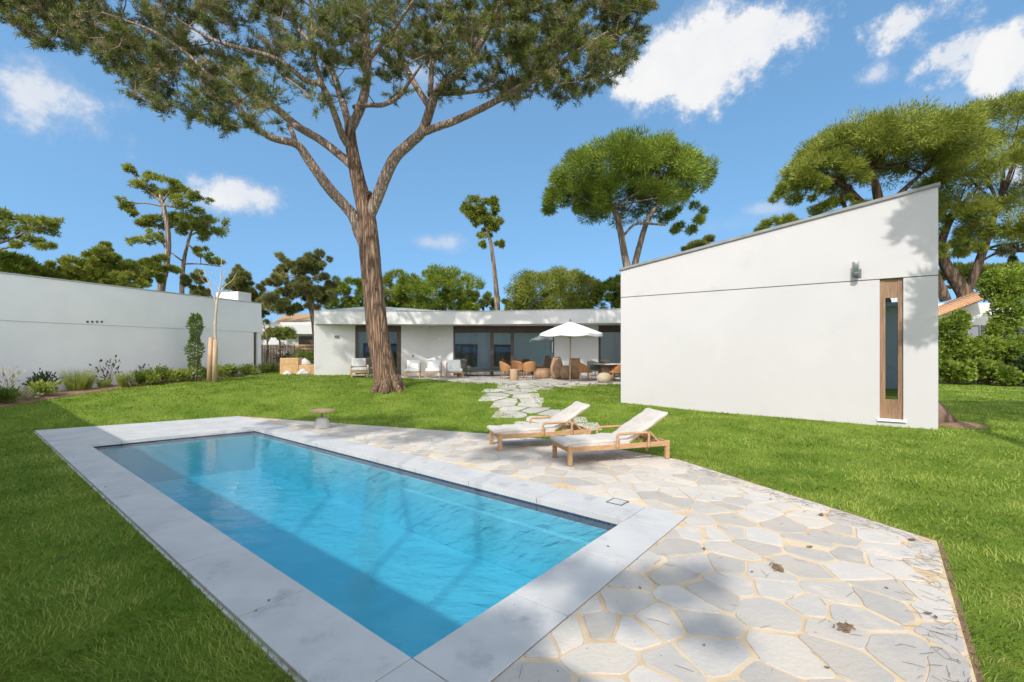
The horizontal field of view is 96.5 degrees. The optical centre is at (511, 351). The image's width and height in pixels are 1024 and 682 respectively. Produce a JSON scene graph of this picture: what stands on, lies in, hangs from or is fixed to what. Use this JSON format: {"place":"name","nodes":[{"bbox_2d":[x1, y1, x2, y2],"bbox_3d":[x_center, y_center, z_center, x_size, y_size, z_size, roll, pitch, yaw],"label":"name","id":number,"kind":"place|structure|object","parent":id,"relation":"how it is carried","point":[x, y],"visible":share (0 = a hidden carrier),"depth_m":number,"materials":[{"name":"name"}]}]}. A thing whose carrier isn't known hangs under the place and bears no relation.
{"place":"outdoors","nodes":[
{"label":"outdoors","id":0,"kind":"place"},
{"bbox_2d":[33,429,301,681],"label":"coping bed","id":1,"kind":"object","parent":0,"point":[270,655],"visible":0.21,"depth_m":3.98,"materials":[{"name":"concrete"}]},
{"bbox_2d":[35,416,686,681],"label":"pool coping","id":2,"kind":"object","parent":1,"relation":"on","point":[292,624],"visible":0.87,"depth_m":3.95,"materials":[{"name":"stone"}]},
{"bbox_2d":[606,498,628,505],"bbox_3d":[1.334,1.896,5.773,0.216,0.006,0.216,0,0,39],"label":"skimmer lid","id":3,"kind":"object","parent":2,"relation":"on","point":[617,501],"visible":1,"depth_m":5.78,"materials":[{"name":"white plastic"}]},
{"bbox_2d":[98,435,608,658],"bbox_3d":[-3.763,2.482,7.312,10.540,0.835,2.990,0,0,39],"label":"pool basin","id":4,"kind":"object","parent":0,"point":[328,529],"visible":0.46,"depth_m":7.17,"materials":[{"name":"liquid"}]},
{"bbox_2d":[94,431,616,529],"bbox_3d":[-3.763,2.018,7.312,10.540,0.093,2.990,0,0,39],"label":"pool tile band","id":5,"kind":"object","parent":4,"relation":"attached to","point":[553,511],"visible":0.36,"depth_m":7.45,"materials":[{"name":"tile"}]},
{"bbox_2d":[400,487,590,578],"bbox_3d":[-0.312,2.578,6.359,3.900,0.636,0.100,0,0,39],"label":"pool step","id":6,"kind":"object","parent":4,"relation":"on","point":[528,550],"visible":0.64,"depth_m":6.33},
{"bbox_2d":[352,374,620,386],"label":"terrace paving","id":7,"kind":"structure","parent":0,"point":[544,382],"depth_m":20.88,"materials":[{"name":"stone"}]},
{"bbox_2d":[349,358,368,376],"bbox_3d":[-7.565,0.792,22.600,0.890,0.910,0.820,0,0,-20],"label":"armchair","id":8,"kind":"object","parent":7,"relation":"on","point":[358,365],"visible":1,"depth_m":22.58,"materials":[{"name":"fabric"}]},
{"bbox_2d":[404,360,420,377],"bbox_3d":[-4.998,0.865,23.036,0.770,0.890,0.853,0,0,-8],"label":"armchair","id":9,"kind":"object","parent":7,"relation":"on","point":[413,366],"visible":1,"depth_m":23.11,"materials":[{"name":"fabric"}]},
{"bbox_2d":[425,360,441,377],"bbox_3d":[-3.964,0.865,23.037,0.770,0.890,0.853,0,0,-3],"label":"armchair","id":10,"kind":"object","parent":7,"relation":"on","point":[434,366],"visible":0.99,"depth_m":23.13,"materials":[{"name":"white fabric"}]},
{"bbox_2d":[446,360,462,377],"bbox_3d":[-2.867,0.865,22.836,0.770,0.890,0.853,0,0,-14],"label":"armchair","id":11,"kind":"object","parent":7,"relation":"on","point":[453,366],"visible":1,"depth_m":22.92,"materials":[{"name":"white fabric"}]},
{"bbox_2d":[499,361,510,378],"bbox_3d":[-0.289,0.881,21.796,0.619,0.862,0.647,0,0,-15],"label":"rattan chair","id":12,"kind":"object","parent":7,"relation":"on","point":[504,366],"visible":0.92,"depth_m":21.54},
{"bbox_2d":[510,369,517,379],"bbox_3d":[0.088,1.052,20.900,0.400,0.516,0.394,0,0,0],"label":"log stool","id":13,"kind":"object","parent":7,"relation":"on","point":[513,374],"visible":0.98,"depth_m":20.74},
{"bbox_2d":[511,361,523,372],"bbox_3d":[0.278,0.881,22.612,0.647,0.862,0.619,0,0,-30],"label":"rattan chair","id":14,"kind":"object","parent":7,"relation":"on","point":[516,365],"visible":0.74,"depth_m":22.84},
{"bbox_2d":[522,361,535,379],"bbox_3d":[0.813,0.881,21.386,0.647,0.862,0.619,0,0,-15],"label":"rattan chair","id":15,"kind":"object","parent":7,"relation":"on","point":[529,366],"visible":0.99,"depth_m":21.15,"materials":[{"name":"wicker"}]},
{"bbox_2d":[534,368,550,377],"bbox_3d":[1.488,1.078,22.600,0.840,0.464,0.840,0,0,0],"label":"drum table","id":16,"kind":"object","parent":7,"relation":"on","point":[542,372],"visible":0.82,"depth_m":22.25,"materials":[{"name":"ceramic"}]},
{"bbox_2d":[550,357,562,378],"bbox_3d":[2.147,0.777,21.900,0.630,1.066,0.625,0,0,0],"label":"urn","id":17,"kind":"object","parent":7,"relation":"on","point":[556,365],"visible":0.94,"depth_m":21.67,"materials":[{"name":"ceramic"}]},
{"bbox_2d":[560,365,569,378],"bbox_3d":[2.511,0.986,21.600,0.521,0.648,0.517,0,0,0],"label":"urn","id":18,"kind":"object","parent":7,"relation":"on","point":[564,371],"visible":0.94,"depth_m":21.42,"materials":[{"name":"ceramic"}]},
{"bbox_2d":[539,318,602,381],"bbox_3d":[2.498,-0.078,19.600,2.633,2.775,2.633,0,0,0],"label":"parasol","id":19,"kind":"object","parent":7,"relation":"on","point":[569,330],"visible":0.99,"depth_m":18.90,"materials":[{"name":"white fabric"}]},
{"bbox_2d":[569,358,579,378],"bbox_3d":[2.992,0.811,21.800,0.568,0.998,0.564,0,0,0],"label":"urn","id":20,"kind":"object","parent":7,"relation":"on","point":[574,369],"visible":0.69,"depth_m":21.56,"materials":[{"name":"ceramic"}]},
{"bbox_2d":[578,362,591,381],"bbox_3d":[3.211,0.881,20.200,0.619,0.862,0.647,0,0,0],"label":"rattan chair","id":21,"kind":"object","parent":7,"relation":"on","point":[583,368],"visible":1,"depth_m":19.97,"materials":[{"name":"wicker"}]},
{"bbox_2d":[587,361,600,379],"bbox_3d":[3.742,0.854,20.913,0.647,0.862,0.619,0,0,-20],"label":"rattan chair","id":22,"kind":"object","parent":7,"relation":"on","point":[595,368],"visible":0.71,"depth_m":21.10,"materials":[{"name":"wicker"}]},
{"bbox_2d":[597,372,611,382],"bbox_3d":[3.913,1.092,19.400,0.640,0.436,0.640,0,0,0],"label":"pouf","id":23,"kind":"object","parent":7,"relation":"on","point":[603,377],"visible":1,"depth_m":19.17,"materials":[{"name":"fabric"}]},
{"bbox_2d":[591,363,619,380],"bbox_3d":[4.328,0.915,20.600,1.520,0.749,1.520,0,0,0],"label":"dining table","id":24,"kind":"object","parent":7,"relation":"on","point":[606,367],"visible":0.62,"depth_m":20.32,"materials":[{"name":"ceramic"}]},
{"bbox_2d":[609,363,620,381],"bbox_3d":[4.535,0.881,19.800,0.619,0.862,0.647,0,0,0],"label":"rattan chair","id":25,"kind":"object","parent":7,"relation":"on","point":[615,368],"visible":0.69,"depth_m":19.56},
{"bbox_2d":[0,369,1023,681],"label":"lawn","id":26,"kind":"structure","parent":0,"point":[24,425],"depth_m":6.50,"materials":[{"name":"plant"}]},
{"bbox_2d":[18,253,113,284],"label":"pine tree","id":27,"kind":"object","parent":26,"relation":"on","point":[66,267],"visible":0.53,"depth_m":24.98,"materials":[{"name":"green plant"}]},
{"bbox_2d":[65,240,181,288],"bbox_3d":[-22.955,-2.357,27.119,5.239,8.495,4.450,0,0,0],"label":"pine tree","id":28,"kind":"object","parent":26,"relation":"on","point":[115,268],"visible":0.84,"depth_m":26.27,"materials":[{"name":"green plant"}]},
{"bbox_2d":[121,375,137,386],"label":"shrub","id":29,"kind":"object","parent":26,"relation":"on","point":[130,379],"visible":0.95,"depth_m":17.11,"materials":[{"name":"green plant"}]},
{"bbox_2d":[0,272,261,393],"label":"boundary wall","id":30,"kind":"structure","parent":26,"relation":"on","point":[53,325],"depth_m":17.39,"materials":[{"name":"grey paint"}]},
{"bbox_2d":[0,370,268,406],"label":"soil bed","id":31,"kind":"object","parent":26,"relation":"on","point":[63,393],"visible":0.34,"depth_m":15.49,"materials":[{"name":"soil"}]},
{"bbox_2d":[0,385,21,402],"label":"shrub","id":32,"kind":"object","parent":31,"relation":"on","point":[7,395],"visible":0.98,"depth_m":13.19,"materials":[{"name":"green plant"}]},
{"bbox_2d":[0,366,25,387],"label":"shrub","id":33,"kind":"object","parent":31,"relation":"on","point":[12,376],"visible":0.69,"depth_m":13.88,"materials":[{"name":"green plant"}]},
{"bbox_2d":[15,387,43,399],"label":"shrub","id":34,"kind":"object","parent":31,"relation":"on","point":[25,395],"visible":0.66,"depth_m":13.89,"materials":[{"name":"green plant"}]},
{"bbox_2d":[18,368,64,388],"bbox_3d":[-15.513,0.996,15.136,0.972,0.955,0.872,0,0,0],"label":"shrub","id":35,"kind":"object","parent":31,"relation":"on","point":[37,377],"visible":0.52,"depth_m":15.02,"materials":[{"name":"green plant"}]},
{"bbox_2d":[22,379,64,395],"bbox_3d":[-14.914,1.188,14.470,1.269,0.731,1.058,0,0,0],"label":"shrub","id":36,"kind":"object","parent":31,"relation":"on","point":[44,387],"visible":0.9,"depth_m":14.39,"materials":[{"name":"green plant"}]},
{"bbox_2d":[58,367,94,390],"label":"ornamental grass","id":37,"kind":"object","parent":31,"relation":"on","point":[75,384],"depth_m":15.83,"materials":[{"name":"green plant"}]},
{"bbox_2d":[71,368,101,388],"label":"ornamental grass","id":38,"kind":"object","parent":31,"relation":"on","point":[89,384],"depth_m":16.31,"materials":[{"name":"green plant"}]},
{"bbox_2d":[95,378,112,387],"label":"ornamental grass","id":39,"kind":"object","parent":31,"relation":"on","point":[105,383],"depth_m":16.65,"materials":[{"name":"green plant"}]},
{"bbox_2d":[87,354,121,385],"bbox_3d":[-15.083,0.743,17.056,1.051,1.303,0.916,0,0,0],"label":"shrub","id":40,"kind":"object","parent":31,"relation":"on","point":[113,365],"visible":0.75,"depth_m":16.99,"materials":[{"name":"green plant"}]},
{"bbox_2d":[112,370,133,387],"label":"ornamental grass","id":41,"kind":"object","parent":31,"relation":"on","point":[121,382],"depth_m":16.94,"materials":[{"name":"green plant"}]},
{"bbox_2d":[129,369,146,385],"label":"shrub","id":42,"kind":"object","parent":31,"relation":"on","point":[139,377],"visible":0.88,"depth_m":17.36,"materials":[{"name":"green plant"}]},
{"bbox_2d":[136,368,163,384],"bbox_3d":[-13.924,0.927,17.598,0.896,0.792,0.989,0,0,-34],"label":"shrub","id":43,"kind":"object","parent":31,"relation":"on","point":[152,377],"visible":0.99,"depth_m":17.50,"materials":[{"name":"green plant"}]},
{"bbox_2d":[152,363,169,383],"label":"shrub","id":44,"kind":"object","parent":31,"relation":"on","point":[162,369],"visible":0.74,"depth_m":17.95,"materials":[{"name":"green plant"}]},
{"bbox_2d":[159,367,181,382],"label":"shrub","id":45,"kind":"object","parent":31,"relation":"on","point":[172,376],"visible":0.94,"depth_m":18.15,"materials":[{"name":"green plant"}]},
{"bbox_2d":[176,366,196,381],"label":"shrub","id":46,"kind":"object","parent":31,"relation":"on","point":[185,375],"visible":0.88,"depth_m":18.61,"materials":[{"name":"green plant"}]},
{"bbox_2d":[183,312,206,380],"bbox_3d":[-13.222,-0.178,19.011,0.916,2.908,0.884,0,0,0],"label":"climbing shrub","id":47,"kind":"object","parent":31,"relation":"on","point":[194,333],"depth_m":18.94,"materials":[{"name":"green plant"}]},
{"bbox_2d":[217,362,236,376],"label":"shrub","id":48,"kind":"object","parent":31,"relation":"on","point":[221,370],"visible":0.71,"depth_m":21.08,"materials":[{"name":"green plant"}]},
{"bbox_2d":[224,363,242,375],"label":"shrub","id":49,"kind":"object","parent":31,"relation":"on","point":[234,369],"visible":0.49,"depth_m":21.63,"materials":[{"name":"green plant"}]},
{"bbox_2d":[238,363,259,374],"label":"shrub","id":50,"kind":"object","parent":31,"relation":"on","point":[247,369],"visible":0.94,"depth_m":22.87,"materials":[{"name":"green plant"}]},
{"bbox_2d":[254,362,275,372],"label":"shrub","id":51,"kind":"object","parent":31,"relation":"on","point":[262,367],"visible":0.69,"depth_m":24.02,"materials":[{"name":"green plant"}]},
{"bbox_2d":[112,161,215,290],"bbox_3d":[-22.846,-5.129,29.972,6.043,14.476,1.980,0,0,0],"label":"pine tree","id":52,"kind":"object","parent":26,"relation":"on","point":[175,190],"visible":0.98,"depth_m":29.88,"materials":[{"name":"green plant"}]},
{"bbox_2d":[168,210,232,293],"bbox_3d":[-22.195,-3.837,31.716,4.462,12.159,3.908,0,0,0],"label":"pine tree","id":53,"kind":"object","parent":26,"relation":"on","point":[200,224],"visible":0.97,"depth_m":31.86,"materials":[{"name":"green plant"}]},
{"bbox_2d":[202,259,235,381],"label":"sapling","id":54,"kind":"object","parent":26,"relation":"on","point":[212,365],"visible":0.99,"depth_m":18.94,"materials":[{"name":"wood"}]},
{"bbox_2d":[178,263,267,300],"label":"pine tree","id":55,"kind":"object","parent":26,"relation":"on","point":[240,282],"visible":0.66,"depth_m":30.47,"materials":[{"name":"green plant"}]},
{"bbox_2d":[261,316,278,362],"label":"young tree","id":56,"kind":"object","parent":26,"relation":"on","point":[266,323],"visible":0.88,"depth_m":27.48,"materials":[{"name":"brown plant"}]},
{"bbox_2d":[261,344,294,370],"bbox_3d":[-13.601,0.583,26.490,1.971,2.034,0.120,0,0,0],"label":"slatted fence","id":57,"kind":"object","parent":26,"relation":"on","point":[275,350],"visible":0.45,"depth_m":26.49,"materials":[{"name":"wood"}]},
{"bbox_2d":[261,326,297,344],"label":"young tree","id":58,"kind":"object","parent":26,"relation":"on","point":[289,332],"visible":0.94,"depth_m":28.14,"materials":[{"name":"green plant"}]},
{"bbox_2d":[273,351,295,364],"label":"shrub","id":59,"kind":"object","parent":26,"relation":"on","point":[288,354],"visible":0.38,"depth_m":25.04,"materials":[{"name":"green plant"}]},
{"bbox_2d":[261,314,312,363],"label":"neighbour house","id":60,"kind":"structure","parent":26,"relation":"on","point":[300,324],"depth_m":36.00,"materials":[{"name":"paint"}]},
{"bbox_2d":[299,336,312,350],"bbox_3d":[-16.185,-0.155,35.979,1.210,2.110,0.038,0,0,0],"label":"window","id":61,"kind":"structure","parent":60,"relation":"in","point":[303,340],"depth_m":35.96,"materials":[{"name":"glass"}]},
{"bbox_2d":[251,247,340,344],"bbox_3d":[-14.459,-2.512,29.715,6.852,8.436,4.870,0,0,0],"label":"pine tree","id":62,"kind":"object","parent":26,"relation":"on","point":[312,264],"visible":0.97,"depth_m":29.45,"materials":[{"name":"green plant"}]},
{"bbox_2d":[280,358,313,374],"bbox_3d":[-10.916,0.912,23.650,1.759,1.175,0.900,0,0,0],"label":"block planter","id":63,"kind":"object","parent":26,"relation":"on","point":[292,365],"visible":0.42,"depth_m":23.20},
{"bbox_2d":[294,345,313,364],"bbox_3d":[-11.968,0.583,26.490,1.303,2.034,0.120,0,0,0],"label":"slatted fence","id":64,"kind":"object","parent":26,"relation":"on","point":[306,348],"visible":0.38,"depth_m":26.49,"materials":[{"name":"wood"}]},
{"bbox_2d":[304,348,313,364],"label":"shrub","id":65,"kind":"object","parent":26,"relation":"on","point":[309,355],"visible":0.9,"depth_m":24.27,"materials":[{"name":"green plant"}]},
{"bbox_2d":[0,0,659,393],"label":"pine tree","id":66,"kind":"object","parent":26,"relation":"on","point":[118,44],"visible":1,"depth_m":14.95,"materials":[{"name":"green plant"}]},
{"bbox_2d":[322,275,385,309],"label":"pine tree","id":67,"kind":"object","parent":26,"relation":"on","point":[346,300],"visible":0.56,"depth_m":35.41,"materials":[{"name":"green plant"}]},
{"bbox_2d":[360,268,427,307],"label":"pine tree","id":68,"kind":"object","parent":26,"relation":"on","point":[388,283],"visible":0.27,"depth_m":36.12,"materials":[{"name":"green plant"}]},
{"bbox_2d":[391,263,486,310],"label":"pine tree","id":69,"kind":"object","parent":26,"relation":"on","point":[434,281],"visible":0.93,"depth_m":34.16,"materials":[{"name":"green plant"}]},
{"bbox_2d":[314,307,620,376],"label":"house","id":70,"kind":"structure","parent":26,"relation":"on","point":[479,340],"depth_m":24.24,"materials":[{"name":"paint"}]},
{"bbox_2d":[355,325,400,374],"bbox_3d":[-7.060,-0.012,24.265,2.357,2.724,0.353,0,0,-7],"label":"window","id":71,"kind":"structure","parent":70,"relation":"in","point":[364,349],"depth_m":24.23,"materials":[{"name":"brown metal"}]},
{"bbox_2d":[453,326,553,375],"bbox_3d":[-0.448,-0.012,24.886,5.444,2.724,0.511,0,0,0],"label":"window","id":72,"kind":"structure","parent":70,"relation":"in","point":[461,334],"depth_m":24.82,"materials":[{"name":"brown metal"}]},
{"bbox_2d":[598,325,620,376],"bbox_3d":[5.457,-0.012,24.090,1.807,2.724,0.303,0,0,6],"label":"window","id":73,"kind":"structure","parent":70,"relation":"in","point":[615,329],"depth_m":24.16,"materials":[{"name":"brown metal"}]},
{"bbox_2d":[458,194,505,309],"bbox_3d":[-2.192,-4.669,34.104,3.748,14.103,2.518,0,0,9],"label":"pine tree","id":74,"kind":"object","parent":26,"relation":"on","point":[478,214],"visible":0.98,"depth_m":33.82,"materials":[{"name":"green plant"}]},
{"bbox_2d":[455,289,509,310],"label":"pine tree","id":75,"kind":"object","parent":26,"relation":"on","point":[485,298],"visible":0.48,"depth_m":37.22,"materials":[{"name":"green plant"}]},
{"bbox_2d":[503,264,608,309],"bbox_3d":[3.472,-2.705,35.809,8.557,8.444,8.316,0,0,0],"label":"pine tree","id":76,"kind":"object","parent":26,"relation":"on","point":[527,295],"visible":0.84,"depth_m":33.84,"materials":[{"name":"green plant"}]},
{"bbox_2d":[590,274,620,308],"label":"pine tree","id":77,"kind":"object","parent":26,"relation":"on","point":[613,297],"visible":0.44,"depth_m":33.58,"materials":[{"name":"green plant"}]},
{"bbox_2d":[680,234,716,250],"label":"pine tree","id":78,"kind":"object","parent":26,"relation":"on","point":[705,240],"visible":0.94,"depth_m":33.71,"materials":[{"name":"green plant"}]},
{"bbox_2d":[619,182,940,429],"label":"house wing","id":79,"kind":"structure","parent":26,"relation":"on","point":[795,319],"depth_m":11.74,"materials":[{"name":"paint"}]},
{"bbox_2d":[852,261,860,277],"bbox_3d":[8.259,-1.968,10.958,0.255,0.360,0.143,0,0,-37],"label":"wall lamp","id":80,"kind":"object","parent":79,"relation":"attached to","point":[856,271],"visible":1,"depth_m":10.88,"materials":[{"name":"grey metal"}]},
{"bbox_2d":[877,278,906,422],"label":"window","id":81,"kind":"structure","parent":79,"relation":"in","point":[891,290],"depth_m":10.82,"materials":[{"name":"brown wood"}]},
{"bbox_2d":[753,94,1015,231],"bbox_3d":[22.786,-7.530,29.855,14.694,15.933,11.696,0,0,0],"label":"pine tree","id":82,"kind":"object","parent":26,"relation":"on","point":[874,139],"visible":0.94,"depth_m":28.01,"materials":[{"name":"green plant"}]},
{"bbox_2d":[938,359,978,383],"bbox_3d":[21.986,1.016,22.678,1.879,1.342,1.523,0,0,0],"label":"shrub","id":83,"kind":"object","parent":26,"relation":"on","point":[954,372],"visible":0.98,"depth_m":22.38,"materials":[{"name":"plant"}]},
{"bbox_2d":[938,308,980,381],"bbox_3d":[23.183,-0.311,23.976,2.220,3.967,2.038,0,0,0],"label":"vine plant","id":84,"kind":"object","parent":26,"relation":"on","point":[951,339],"visible":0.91,"depth_m":23.61,"materials":[{"name":"plant"}]},
{"bbox_2d":[938,421,988,428],"bbox_3d":[10.547,1.711,10.844,1.240,0.100,1.240,0,0,0],"label":"mulch ring","id":85,"kind":"object","parent":26,"relation":"on","point":[961,424],"visible":0.61,"depth_m":10.55,"materials":[{"name":"soil"}]},
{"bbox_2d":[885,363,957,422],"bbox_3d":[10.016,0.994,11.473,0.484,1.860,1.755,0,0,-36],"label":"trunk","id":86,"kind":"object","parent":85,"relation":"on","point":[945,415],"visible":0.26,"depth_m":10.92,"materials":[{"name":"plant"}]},
{"bbox_2d":[938,291,1010,376],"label":"neighbour house","id":87,"kind":"structure","parent":26,"relation":"on","point":[972,306],"depth_m":28.50,"materials":[{"name":"paint"}]},
{"bbox_2d":[965,325,979,337],"bbox_3d":[28.792,-0.675,28.566,0.777,1.950,0.058,0,0,8],"label":"window","id":88,"kind":"structure","parent":87,"relation":"in","point":[975,330],"depth_m":28.53,"materials":[{"name":"grey metal"}]},
{"bbox_2d":[962,356,1011,384],"bbox_3d":[23.424,0.970,22.675,1.851,1.498,1.918,0,0,-43],"label":"shrub","id":89,"kind":"object","parent":26,"relation":"on","point":[985,367],"visible":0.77,"depth_m":22.38,"materials":[{"name":"plant"}]},
{"bbox_2d":[957,333,1022,382],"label":"vine plant","id":90,"kind":"object","parent":26,"relation":"on","point":[992,347],"visible":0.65,"depth_m":23.33,"materials":[{"name":"plant"}]},
{"bbox_2d":[990,365,1023,385],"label":"shrub","id":91,"kind":"object","parent":26,"relation":"on","point":[1005,375],"visible":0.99,"depth_m":21.56,"materials":[{"name":"plant"}]},
{"bbox_2d":[1010,352,1023,385],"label":"shrub","id":92,"kind":"object","parent":26,"relation":"on","point":[1019,362],"visible":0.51,"depth_m":21.86,"materials":[{"name":"green plant"}]},
{"bbox_2d":[0,0,1023,503],"label":"sky","id":93,"kind":"structure","parent":0,"point":[746,80],"materials":[{"name":"blue"}]},
{"bbox_2d":[478,383,601,430],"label":"stepping path","id":94,"kind":"structure","parent":0,"point":[531,402],"depth_m":14.50,"materials":[{"name":"stone"}]},
{"bbox_2d":[240,416,975,681],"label":"flagstone paving","id":95,"kind":"structure","parent":0,"point":[788,654],"depth_m":3.65,"materials":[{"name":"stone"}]},
{"bbox_2d":[308,408,334,428],"bbox_3d":[-4.760,1.680,11.450,0.630,0.440,0.630,0,0,0],"label":"garden table","id":96,"kind":"object","parent":95,"relation":"on","point":[321,422],"visible":1,"depth_m":11.32,"materials":[{"name":"concrete"}]},
{"bbox_2d":[487,401,590,450],"bbox_3d":[0.545,1.486,9.327,2.033,0.828,0.782,0,0,-17],"label":"sun lounger","id":97,"kind":"object","parent":95,"relation":"on","point":[553,424],"visible":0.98,"depth_m":9.14,"materials":[{"name":"fabric"}]},
{"bbox_2d":[550,408,669,466],"bbox_3d":[1.735,1.486,8.157,2.033,0.828,0.782,0,0,-17],"label":"sun lounger","id":98,"kind":"object","parent":95,"relation":"on","point":[636,427],"visible":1,"depth_m":8.01,"materials":[{"name":"fabric"}]},
{"bbox_2d":[519,462,977,681],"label":"pine needles","id":99,"kind":"object","parent":95,"relation":"on","point":[884,559],"visible":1,"depth_m":4.07,"materials":[{"name":"plant"}]},
{"bbox_2d":[833,622,855,632],"bbox_3d":[2.281,1.885,3.129,0.150,0.015,0.106,0,0,-30],"label":"bark flake","id":100,"kind":"object","parent":95,"relation":"on","point":[845,626],"visible":1,"depth_m":3.12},
{"bbox_2d":[242,416,983,681],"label":"paving edge soil","id":101,"kind":"structure","parent":0,"point":[962,621],"depth_m":3.45,"materials":[{"name":"soil"}]},
{"bbox_2d":[539,124,723,266],"bbox_3d":[6.900,-6.349,28.013,9.948,13.516,10.636,0,0,40],"label":"pine tree","id":102,"kind":"object","parent":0,"point":[633,166],"visible":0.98,"depth_m":26.49,"materials":[{"name":"green plant"}]},
{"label":"soil bed","id":103,"kind":"structure","parent":0,"visible":0},
{"bbox_2d":[910,87,1023,301],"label":"pine tree","id":104,"kind":"object","parent":103,"relation":"on","point":[964,243],"visible":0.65,"depth_m":30.66,"materials":[{"name":"green plant"}]},
{"bbox_2d":[974,263,1023,339],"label":"vine plant","id":105,"kind":"object","parent":103,"relation":"on","point":[1002,289],"visible":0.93,"depth_m":24.98,"materials":[{"name":"plant"}]},
{"bbox_2d":[1001,331,1023,364],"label":"vine plant","id":106,"kind":"object","parent":103,"relation":"on","point":[1020,339],"visible":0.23,"depth_m":23.69,"materials":[{"name":"plant"}]},
{"bbox_3d":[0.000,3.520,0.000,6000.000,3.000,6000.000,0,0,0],"label":"ground","id":107,"kind":"structure","parent":0,"visible":0},
{"bbox_2d":[0,247,41,275],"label":"pine tree","id":108,"kind":"object","parent":107,"relation":"on","point":[13,262],"visible":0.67,"depth_m":23.59,"materials":[{"name":"green plant"}]},
{"bbox_2d":[0,206,64,251],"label":"pine tree","id":109,"kind":"object","parent":107,"relation":"on","point":[40,222],"visible":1,"depth_m":21.96,"materials":[{"name":"green plant"}]},
{"bbox_2d":[938,260,1023,288],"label":"pine tree","id":110,"kind":"object","parent":107,"relation":"on","point":[963,269],"visible":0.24,"depth_m":38.58,"materials":[{"name":"green plant"}]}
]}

